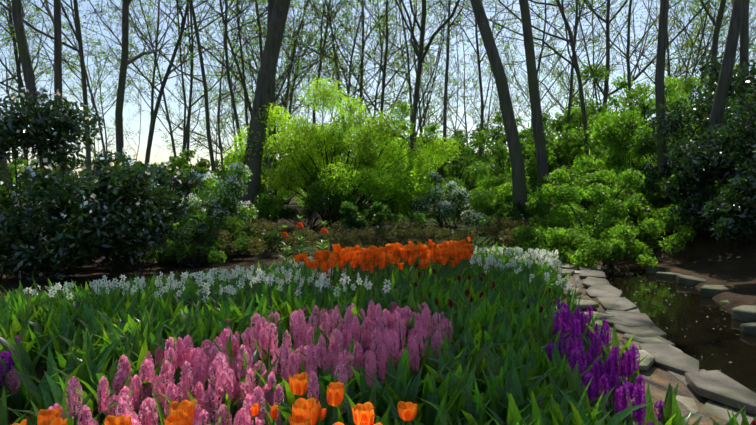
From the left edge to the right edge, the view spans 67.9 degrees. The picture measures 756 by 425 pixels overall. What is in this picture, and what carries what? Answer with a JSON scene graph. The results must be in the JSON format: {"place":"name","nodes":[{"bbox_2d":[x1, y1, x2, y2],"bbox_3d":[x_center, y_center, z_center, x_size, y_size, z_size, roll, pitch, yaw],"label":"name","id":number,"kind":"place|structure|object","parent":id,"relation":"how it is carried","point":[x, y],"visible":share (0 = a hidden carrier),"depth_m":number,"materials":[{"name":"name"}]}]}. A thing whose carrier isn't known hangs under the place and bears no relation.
{"place":"outdoors","nodes":[
{"label":"outdoors","id":0,"kind":"place"},
{"bbox_2d":[0,188,755,424],"bbox_3d":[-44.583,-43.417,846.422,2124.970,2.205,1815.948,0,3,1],"label":"ground","id":1,"kind":"structure","parent":0,"point":[709,257],"depth_m":10.16,"materials":[{"name":"brown soil"}]},
{"bbox_2d":[11,0,51,202],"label":"tree","id":2,"kind":"object","parent":1,"relation":"on","point":[26,63],"visible":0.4,"depth_m":15.77,"materials":[{"name":"brown plant"}]},
{"bbox_2d":[0,126,91,281],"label":"rhododendron","id":3,"kind":"object","parent":1,"relation":"on","point":[10,224],"visible":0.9,"depth_m":7.96,"materials":[{"name":"green plant"}]},
{"bbox_2d":[0,0,91,178],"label":"tree","id":4,"kind":"object","parent":1,"relation":"on","point":[78,35],"visible":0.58,"depth_m":21.23,"materials":[{"name":"brown plant"}]},
{"bbox_2d":[26,0,66,188],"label":"tree","id":5,"kind":"object","parent":1,"relation":"on","point":[56,20],"visible":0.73,"depth_m":16.71,"materials":[{"name":"brown plant"}]},
{"bbox_2d":[0,0,98,207],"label":"tree","id":6,"kind":"object","parent":1,"relation":"on","point":[18,69],"visible":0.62,"depth_m":32.28,"materials":[{"name":"brown plant"}]},
{"bbox_2d":[0,0,169,157],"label":"tree","id":7,"kind":"object","parent":1,"relation":"on","point":[72,67],"visible":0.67,"depth_m":31.41,"materials":[{"name":"brown plant"}]},
{"bbox_2d":[0,85,189,284],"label":"rhododendron","id":8,"kind":"object","parent":1,"relation":"on","point":[41,121],"visible":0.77,"depth_m":8.52,"materials":[{"name":"green plant"}]},
{"bbox_2d":[61,20,138,159],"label":"tree","id":9,"kind":"object","parent":1,"relation":"on","point":[101,102],"visible":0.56,"depth_m":75.10,"materials":[{"name":"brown plant"}]},
{"bbox_2d":[30,148,205,273],"bbox_3d":[-4.537,0.039,9.649,3.264,2.262,2.668,0,3,1],"label":"rhododendron","id":10,"kind":"object","parent":1,"relation":"on","point":[179,182],"visible":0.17,"depth_m":8.89,"materials":[{"name":"green plant"}]},
{"bbox_2d":[115,0,176,161],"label":"tree","id":11,"kind":"object","parent":1,"relation":"on","point":[125,62],"visible":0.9,"depth_m":20.56,"materials":[{"name":"brown plant"}]},
{"bbox_2d":[52,0,257,169],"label":"tree","id":12,"kind":"object","parent":1,"relation":"on","point":[165,103],"visible":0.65,"depth_m":50.85,"materials":[{"name":"brown plant"}]},
{"bbox_2d":[102,220,209,263],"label":"shrub","id":13,"kind":"object","parent":1,"relation":"on","point":[180,235],"visible":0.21,"depth_m":11.20,"materials":[{"name":"green plant"}]},
{"bbox_2d":[64,0,255,165],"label":"tree","id":14,"kind":"object","parent":1,"relation":"on","point":[152,126],"visible":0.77,"depth_m":31.95,"materials":[{"name":"brown plant"}]},
{"bbox_2d":[109,0,215,172],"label":"tree","id":15,"kind":"object","parent":1,"relation":"on","point":[211,154],"visible":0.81,"depth_m":25.45,"materials":[{"name":"brown plant"}]},
{"bbox_2d":[92,0,256,163],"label":"tree","id":16,"kind":"object","parent":1,"relation":"on","point":[192,57],"visible":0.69,"depth_m":32.05,"materials":[{"name":"brown plant"}]},
{"bbox_2d":[135,240,226,268],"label":"shrub","id":17,"kind":"object","parent":1,"relation":"on","point":[175,252],"visible":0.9,"depth_m":10.40,"materials":[{"name":"green plant"}]},
{"bbox_2d":[111,0,256,142],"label":"tree","id":18,"kind":"object","parent":1,"relation":"on","point":[153,78],"visible":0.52,"depth_m":34.66,"materials":[{"name":"brown plant"}]},
{"bbox_2d":[164,196,217,243],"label":"shrub","id":19,"kind":"object","parent":1,"relation":"on","point":[198,219],"visible":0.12,"depth_m":12.26,"materials":[{"name":"green plant"}]},
{"bbox_2d":[156,149,240,211],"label":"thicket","id":20,"kind":"object","parent":1,"relation":"on","point":[185,165],"visible":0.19,"depth_m":26.00,"materials":[{"name":"green plant"}]},
{"bbox_2d":[148,0,259,156],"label":"tree","id":21,"kind":"object","parent":1,"relation":"on","point":[224,128],"visible":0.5,"depth_m":76.08,"materials":[{"name":"brown plant"}]},
{"bbox_2d":[104,0,305,151],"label":"tree","id":22,"kind":"object","parent":1,"relation":"on","point":[228,77],"visible":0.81,"depth_m":30.03,"materials":[{"name":"brown plant"}]},
{"bbox_2d":[127,0,290,164],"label":"tree","id":23,"kind":"object","parent":1,"relation":"on","point":[218,130],"visible":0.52,"depth_m":49.35,"materials":[{"name":"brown plant"}]},
{"bbox_2d":[163,162,257,225],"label":"white blossom shrub","id":24,"kind":"object","parent":1,"relation":"on","point":[223,204],"visible":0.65,"depth_m":13.68,"materials":[{"name":"green plant"}]},
{"bbox_2d":[12,371,416,424],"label":"tulips","id":25,"kind":"object","parent":1,"relation":"on","point":[309,411],"visible":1,"depth_m":1.70,"materials":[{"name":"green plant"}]},
{"bbox_2d":[129,0,305,169],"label":"tree","id":26,"kind":"object","parent":1,"relation":"on","point":[184,126],"visible":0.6,"depth_m":34.10,"materials":[{"name":"brown plant"}]},
{"bbox_2d":[185,227,265,265],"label":"dark shrub","id":27,"kind":"object","parent":1,"relation":"on","point":[226,247],"visible":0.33,"depth_m":11.51,"materials":[{"name":"green plant"}]},
{"bbox_2d":[5,299,452,424],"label":"hyacinths","id":28,"kind":"object","parent":1,"relation":"on","point":[390,332],"visible":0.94,"depth_m":2.98,"materials":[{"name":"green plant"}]},
{"bbox_2d":[190,215,284,258],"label":"shrub","id":29,"kind":"object","parent":1,"relation":"on","point":[232,226],"visible":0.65,"depth_m":11.97,"materials":[{"name":"green plant"}]},
{"bbox_2d":[187,0,312,167],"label":"tree","id":30,"kind":"object","parent":1,"relation":"on","point":[237,65],"visible":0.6,"depth_m":35.94,"materials":[{"name":"brown plant"}]},
{"bbox_2d":[171,0,334,167],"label":"tree","id":31,"kind":"object","parent":1,"relation":"on","point":[261,54],"visible":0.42,"depth_m":35.11,"materials":[{"name":"brown plant"}]},
{"bbox_2d":[136,0,378,132],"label":"tree","id":32,"kind":"object","parent":1,"relation":"on","point":[278,80],"visible":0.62,"depth_m":33.47,"materials":[{"name":"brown plant"}]},
{"bbox_2d":[237,0,290,231],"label":"beech","id":33,"kind":"object","parent":1,"relation":"on","point":[269,61],"visible":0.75,"depth_m":17.01,"materials":[{"name":"brown plant"}]},
{"bbox_2d":[267,0,276,227],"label":"tree","id":34,"kind":"object","parent":1,"relation":"on","point":[269,13],"visible":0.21,"depth_m":18.42,"materials":[{"name":"brown plant"}]},
{"bbox_2d":[194,0,361,207],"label":"tree","id":35,"kind":"object","parent":1,"relation":"on","point":[252,51],"visible":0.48,"depth_m":34.16,"materials":[{"name":"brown plant"}]},
{"bbox_2d":[239,217,317,253],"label":"dark shrub","id":36,"kind":"object","parent":1,"relation":"on","point":[266,227],"visible":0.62,"depth_m":12.65,"materials":[{"name":"green plant"}]},
{"bbox_2d":[23,245,578,312],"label":"daffodils","id":37,"kind":"object","parent":1,"relation":"on","point":[320,281],"visible":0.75,"depth_m":5.01,"materials":[{"name":"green plant"}]},
{"bbox_2d":[236,0,367,159],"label":"tree","id":38,"kind":"object","parent":1,"relation":"on","point":[292,94],"visible":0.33,"depth_m":41.30,"materials":[{"name":"brown plant"}]},
{"bbox_2d":[21,247,589,318],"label":"stems","id":39,"kind":"object","parent":1,"relation":"on","point":[570,303],"visible":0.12,"depth_m":4.90,"materials":[{"name":"green plant"}]},
{"bbox_2d":[216,0,396,202],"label":"tree","id":40,"kind":"object","parent":1,"relation":"on","point":[338,76],"visible":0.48,"depth_m":36.61,"materials":[{"name":"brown plant"}]},
{"bbox_2d":[252,167,368,233],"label":"fresh shrub","id":41,"kind":"object","parent":1,"relation":"on","point":[269,208],"visible":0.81,"depth_m":16.98,"materials":[{"name":"green plant"}]},
{"bbox_2d":[0,315,644,424],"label":"stems","id":42,"kind":"object","parent":1,"relation":"on","point":[278,381],"depth_m":3.10,"materials":[{"name":"green plant"}]},
{"bbox_2d":[0,299,664,424],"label":"hyacinths","id":43,"kind":"object","parent":1,"relation":"on","point":[607,373],"visible":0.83,"depth_m":3.58,"materials":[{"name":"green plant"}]},
{"bbox_2d":[290,220,375,252],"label":"dark shrub","id":44,"kind":"object","parent":1,"relation":"on","point":[346,238],"visible":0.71,"depth_m":12.32,"materials":[{"name":"green plant"}]},
{"bbox_2d":[222,76,462,229],"bbox_3d":[-1.058,-1.816,18.323,7.563,5.057,5.247,0,3,1],"label":"fresh shrub","id":45,"kind":"object","parent":1,"relation":"on","point":[305,152],"visible":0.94,"depth_m":17.66,"materials":[{"name":"green plant"}]},
{"bbox_2d":[287,0,403,203],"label":"tree","id":46,"kind":"object","parent":1,"relation":"on","point":[361,76],"visible":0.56,"depth_m":32.54,"materials":[{"name":"brown plant"}]},
{"bbox_2d":[276,1,429,155],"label":"tree","id":47,"kind":"object","parent":1,"relation":"on","point":[386,93],"visible":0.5,"depth_m":58.36,"materials":[{"name":"brown plant"}]},
{"bbox_2d":[266,0,479,194],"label":"tree","id":48,"kind":"object","parent":1,"relation":"on","point":[327,33],"visible":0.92,"depth_m":28.40,"materials":[{"name":"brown plant"}]},
{"bbox_2d":[250,0,497,149],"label":"tree","id":49,"kind":"object","parent":1,"relation":"on","point":[400,71],"visible":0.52,"depth_m":37.05,"materials":[{"name":"brown plant"}]},
{"bbox_2d":[0,240,755,424],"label":"leaves","id":50,"kind":"object","parent":1,"relation":"on","point":[492,365],"visible":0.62,"depth_m":3.51,"materials":[{"name":"green plant"}]},
{"bbox_2d":[320,0,435,136],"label":"tree","id":51,"kind":"object","parent":1,"relation":"on","point":[379,81],"visible":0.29,"depth_m":54.42,"materials":[{"name":"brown plant"}]},
{"bbox_2d":[338,201,426,240],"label":"shrub","id":52,"kind":"object","parent":1,"relation":"on","point":[377,213],"visible":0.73,"depth_m":14.64,"materials":[{"name":"green plant"}]},
{"bbox_2d":[294,237,474,295],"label":"tulips","id":53,"kind":"object","parent":1,"relation":"on","point":[452,253],"visible":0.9,"depth_m":5.63,"materials":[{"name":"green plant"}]},
{"bbox_2d":[290,0,495,204],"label":"tree","id":54,"kind":"object","parent":1,"relation":"on","point":[383,69],"visible":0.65,"depth_m":34.17,"materials":[{"name":"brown plant"}]},
{"bbox_2d":[323,0,472,153],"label":"tree","id":55,"kind":"object","parent":1,"relation":"on","point":[419,52],"visible":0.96,"depth_m":22.50,"materials":[{"name":"brown plant"}]},
{"bbox_2d":[358,218,457,247],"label":"dark shrub","id":56,"kind":"object","parent":1,"relation":"on","point":[390,235],"visible":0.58,"depth_m":12.46,"materials":[{"name":"green plant"}]},
{"bbox_2d":[372,151,468,225],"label":"shrub","id":57,"kind":"object","parent":1,"relation":"on","point":[389,204],"visible":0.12,"depth_m":21.03,"materials":[{"name":"green plant"}]},
{"bbox_2d":[362,0,480,137],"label":"tree","id":58,"kind":"object","parent":1,"relation":"on","point":[393,57],"visible":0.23,"depth_m":71.23,"materials":[{"name":"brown plant"}]},
{"bbox_2d":[372,0,499,137],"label":"tree","id":59,"kind":"object","parent":1,"relation":"on","point":[430,72],"visible":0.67,"depth_m":44.81,"materials":[{"name":"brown plant"}]},
{"bbox_2d":[398,122,474,182],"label":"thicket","id":60,"kind":"object","parent":1,"relation":"on","point":[433,128],"visible":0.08,"depth_m":39.06,"materials":[{"name":"green plant"}]},
{"bbox_2d":[403,172,485,232],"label":"white blossom shrub","id":61,"kind":"object","parent":1,"relation":"on","point":[448,211],"visible":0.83,"depth_m":17.50,"materials":[{"name":"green plant"}]},
{"bbox_2d":[390,0,518,132],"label":"tree","id":62,"kind":"object","parent":1,"relation":"on","point":[458,65],"visible":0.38,"depth_m":60.90,"materials":[{"name":"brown plant"}]},
{"bbox_2d":[395,0,518,149],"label":"tree","id":63,"kind":"object","parent":1,"relation":"on","point":[453,126],"visible":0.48,"depth_m":65.11,"materials":[{"name":"brown plant"}]},
{"bbox_2d":[442,0,487,181],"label":"tree","id":64,"kind":"object","parent":1,"relation":"on","point":[445,93],"visible":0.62,"depth_m":30.34,"materials":[{"name":"brown plant"}]},
{"bbox_2d":[427,145,504,196],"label":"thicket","id":65,"kind":"object","parent":1,"relation":"on","point":[442,170],"visible":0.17,"depth_m":26.94,"materials":[{"name":"green plant"}]},
{"bbox_2d":[407,216,530,247],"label":"dark shrub","id":66,"kind":"object","parent":1,"relation":"on","point":[447,234],"visible":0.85,"depth_m":12.36,"materials":[{"name":"green plant"}]},
{"bbox_2d":[451,123,507,179],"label":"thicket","id":67,"kind":"object","parent":1,"relation":"on","point":[466,149],"visible":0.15,"depth_m":50.95,"materials":[{"name":"green plant"}]},
{"bbox_2d":[451,20,522,151],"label":"tree","id":68,"kind":"object","parent":1,"relation":"on","point":[489,105],"visible":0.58,"depth_m":70.15,"materials":[{"name":"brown plant"}]},
{"bbox_2d":[443,161,532,231],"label":"shrub","id":69,"kind":"object","parent":1,"relation":"on","point":[481,201],"visible":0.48,"depth_m":18.53,"materials":[{"name":"green plant"}]},
{"bbox_2d":[470,0,528,224],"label":"leaning beech","id":70,"kind":"object","parent":1,"relation":"on","point":[519,190],"visible":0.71,"depth_m":15.25,"materials":[{"name":"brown plant"}]},
{"bbox_2d":[414,0,589,172],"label":"tree","id":71,"kind":"object","parent":1,"relation":"on","point":[574,64],"visible":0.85,"depth_m":22.75,"materials":[{"name":"brown plant"}]},
{"bbox_2d":[441,0,570,159],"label":"tree","id":72,"kind":"object","parent":1,"relation":"on","point":[481,91],"visible":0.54,"depth_m":33.34,"materials":[{"name":"brown plant"}]},
{"bbox_2d":[461,111,570,194],"bbox_3d":[5.790,-1.924,23.682,4.587,4.739,3.444,-1,3,-22],"label":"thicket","id":73,"kind":"object","parent":1,"relation":"on","point":[501,157],"visible":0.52,"depth_m":23.53,"materials":[{"name":"green plant"}]},
{"bbox_2d":[478,198,559,243],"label":"shrub","id":74,"kind":"object","parent":1,"relation":"on","point":[534,206],"visible":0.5,"depth_m":14.66,"materials":[{"name":"green plant"}]},
{"bbox_2d":[519,0,550,215],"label":"tree","id":75,"kind":"object","parent":1,"relation":"on","point":[539,137],"visible":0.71,"depth_m":16.21,"materials":[{"name":"brown plant"}]},
{"bbox_2d":[510,223,588,263],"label":"shrub","id":76,"kind":"object","parent":1,"relation":"on","point":[557,240],"visible":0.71,"depth_m":11.12,"materials":[{"name":"green plant"}]},
{"bbox_2d":[428,0,674,167],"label":"tree","id":77,"kind":"object","parent":1,"relation":"on","point":[571,76],"visible":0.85,"depth_m":26.73,"materials":[{"name":"brown plant"}]},
{"bbox_2d":[474,0,650,145],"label":"tree","id":78,"kind":"object","parent":1,"relation":"on","point":[568,77],"visible":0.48,"depth_m":39.93,"materials":[{"name":"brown plant"}]},
{"bbox_2d":[519,111,610,206],"bbox_3d":[8.940,-2.231,25.835,4.228,4.936,4.437,2,4,38],"label":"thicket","id":79,"kind":"object","parent":1,"relation":"on","point":[563,148],"visible":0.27,"depth_m":25.10,"materials":[{"name":"green plant"}]},
{"bbox_2d":[534,202,609,251],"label":"shrub","id":80,"kind":"object","parent":1,"relation":"on","point":[568,221],"visible":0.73,"depth_m":12.89,"materials":[{"name":"green plant"}]},
{"bbox_2d":[474,0,674,158],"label":"tree","id":81,"kind":"object","parent":1,"relation":"on","point":[543,47],"visible":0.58,"depth_m":32.95,"materials":[{"name":"brown plant"}]},
{"bbox_2d":[413,264,755,424],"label":"tulips","id":82,"kind":"object","parent":1,"relation":"on","point":[450,302],"visible":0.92,"depth_m":4.45,"materials":[{"name":"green plant"}]},
{"bbox_2d":[547,62,653,178],"bbox_3d":[12.207,-4.168,31.457,6.385,8.266,4.468,0,3,1],"label":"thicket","id":83,"kind":"object","parent":1,"relation":"on","point":[591,109],"visible":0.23,"depth_m":30.96,"materials":[{"name":"green plant"}]},
{"bbox_2d":[534,168,667,228],"bbox_3d":[5.180,-0.142,13.378,3.032,1.850,2.572,0,3,1],"label":"fresh shrub","id":84,"kind":"object","parent":1,"relation":"on","point":[551,189],"visible":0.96,"depth_m":13.07,"materials":[{"name":"green plant"}]},
{"bbox_2d":[549,144,656,227],"bbox_3d":[7.531,-0.810,18.859,3.658,3.045,3.146,0,3,1],"label":"shrub","id":85,"kind":"object","parent":1,"relation":"on","point":[584,200],"visible":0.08,"depth_m":18.83,"materials":[{"name":"green plant"}]},
{"bbox_2d":[537,0,681,127],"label":"tree","id":86,"kind":"object","parent":1,"relation":"on","point":[595,88],"visible":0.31,"depth_m":54.95,"materials":[{"name":"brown plant"}]},
{"bbox_2d":[493,0,726,154],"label":"tree","id":87,"kind":"object","parent":1,"relation":"on","point":[606,95],"visible":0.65,"depth_m":31.51,"materials":[{"name":"brown plant"}]},
{"bbox_2d":[567,224,657,268],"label":"shrub","id":88,"kind":"object","parent":1,"relation":"on","point":[607,252],"visible":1,"depth_m":10.60,"materials":[{"name":"green plant"}]},
{"bbox_2d":[571,82,689,222],"bbox_3d":[9.874,-2.259,21.627,4.707,5.513,3.445,0,3,1],"label":"thicket","id":89,"kind":"object","parent":1,"relation":"on","point":[644,108],"visible":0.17,"depth_m":21.67,"materials":[{"name":"green plant"}]},
{"bbox_2d":[573,76,699,231],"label":"shrub","id":90,"kind":"structure","parent":1,"relation":"on","point":[622,132],"depth_m":15.73,"materials":[{"name":"green plant"}]},
{"bbox_2d":[596,215,696,258],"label":"shrub","id":91,"kind":"object","parent":1,"relation":"on","point":[650,229],"visible":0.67,"depth_m":11.48,"materials":[{"name":"green plant"}]},
{"bbox_2d":[617,134,678,232],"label":"fresh shrub","id":92,"kind":"object","parent":1,"relation":"on","point":[641,148],"visible":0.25,"depth_m":14.17,"materials":[{"name":"green plant"}]},
{"bbox_2d":[578,0,720,109],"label":"tree","id":93,"kind":"object","parent":1,"relation":"on","point":[633,75],"visible":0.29,"depth_m":49.88,"materials":[{"name":"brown plant"}]},
{"bbox_2d":[555,263,755,424],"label":"pond edge flagstones","id":94,"kind":"object","parent":1,"relation":"on","point":[718,389],"visible":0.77,"depth_m":5.05,"materials":[{"name":"stone"}]},
{"bbox_2d":[557,0,754,92],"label":"tree","id":95,"kind":"object","parent":1,"relation":"on","point":[668,55],"visible":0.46,"depth_m":44.53,"materials":[{"name":"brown plant"}]},
{"bbox_2d":[655,0,673,232],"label":"leaning tree","id":96,"kind":"object","parent":1,"relation":"on","point":[660,58],"visible":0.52,"depth_m":13.53,"materials":[{"name":"brown plant"}]},
{"bbox_2d":[587,0,755,120],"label":"tree","id":97,"kind":"object","parent":1,"relation":"on","point":[628,57],"visible":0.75,"depth_m":29.63,"materials":[{"name":"brown plant"}]},
{"bbox_2d":[649,201,713,238],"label":"shrub","id":98,"kind":"object","parent":1,"relation":"on","point":[668,218],"visible":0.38,"depth_m":11.99,"materials":[{"name":"green plant"}]},
{"bbox_2d":[635,51,755,198],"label":"shrub","id":99,"kind":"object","parent":1,"relation":"on","point":[735,86],"depth_m":12.88,"materials":[{"name":"green plant"}]},
{"bbox_2d":[640,0,752,101],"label":"tree","id":100,"kind":"object","parent":1,"relation":"on","point":[679,53],"visible":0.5,"depth_m":37.23,"materials":[{"name":"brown plant"}]},
{"bbox_2d":[645,0,755,90],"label":"tree","id":101,"kind":"object","parent":1,"relation":"on","point":[708,6],"visible":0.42,"depth_m":42.80,"materials":[{"name":"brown plant"}]},
{"bbox_2d":[646,265,755,334],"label":"edging stones","id":102,"kind":"object","parent":1,"relation":"on","point":[746,313],"visible":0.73,"depth_m":8.33,"materials":[{"name":"stone"}]},
{"bbox_2d":[660,120,755,249],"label":"evergreen","id":103,"kind":"object","parent":1,"relation":"on","point":[711,162],"visible":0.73,"depth_m":10.87,"materials":[{"name":"green plant"}]},
{"bbox_2d":[680,0,745,239],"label":"leaning tree","id":104,"kind":"object","parent":1,"relation":"on","point":[724,80],"visible":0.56,"depth_m":11.98,"materials":[{"name":"brown plant"}]},
{"bbox_2d":[699,0,726,127],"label":"tree","id":105,"kind":"object","parent":1,"relation":"on","point":[717,25],"visible":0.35,"depth_m":14.23,"materials":[{"name":"brown plant"}]},
{"bbox_2d":[702,145,755,244],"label":"evergreen","id":106,"kind":"object","parent":1,"relation":"on","point":[738,204],"visible":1,"depth_m":8.64,"materials":[{"name":"green plant"}]},
{"bbox_2d":[720,87,755,186],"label":"evergreen","id":107,"kind":"object","parent":1,"relation":"on","point":[747,116],"depth_m":10.53,"materials":[{"name":"green plant"}]},
{"bbox_2d":[739,0,752,171],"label":"tree","id":108,"kind":"object","parent":1,"relation":"on","point":[744,43],"visible":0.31,"depth_m":12.83,"materials":[{"name":"brown plant"}]},
{"bbox_2d":[0,0,755,173],"label":"sky","id":109,"kind":"structure","parent":0,"point":[163,155],"materials":[{"name":"blue"}]},
{"bbox_2d":[605,270,755,392],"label":"pond water","id":110,"kind":"structure","parent":0,"point":[670,306],"depth_m":6.82,"materials":[{"name":"black liquid"}]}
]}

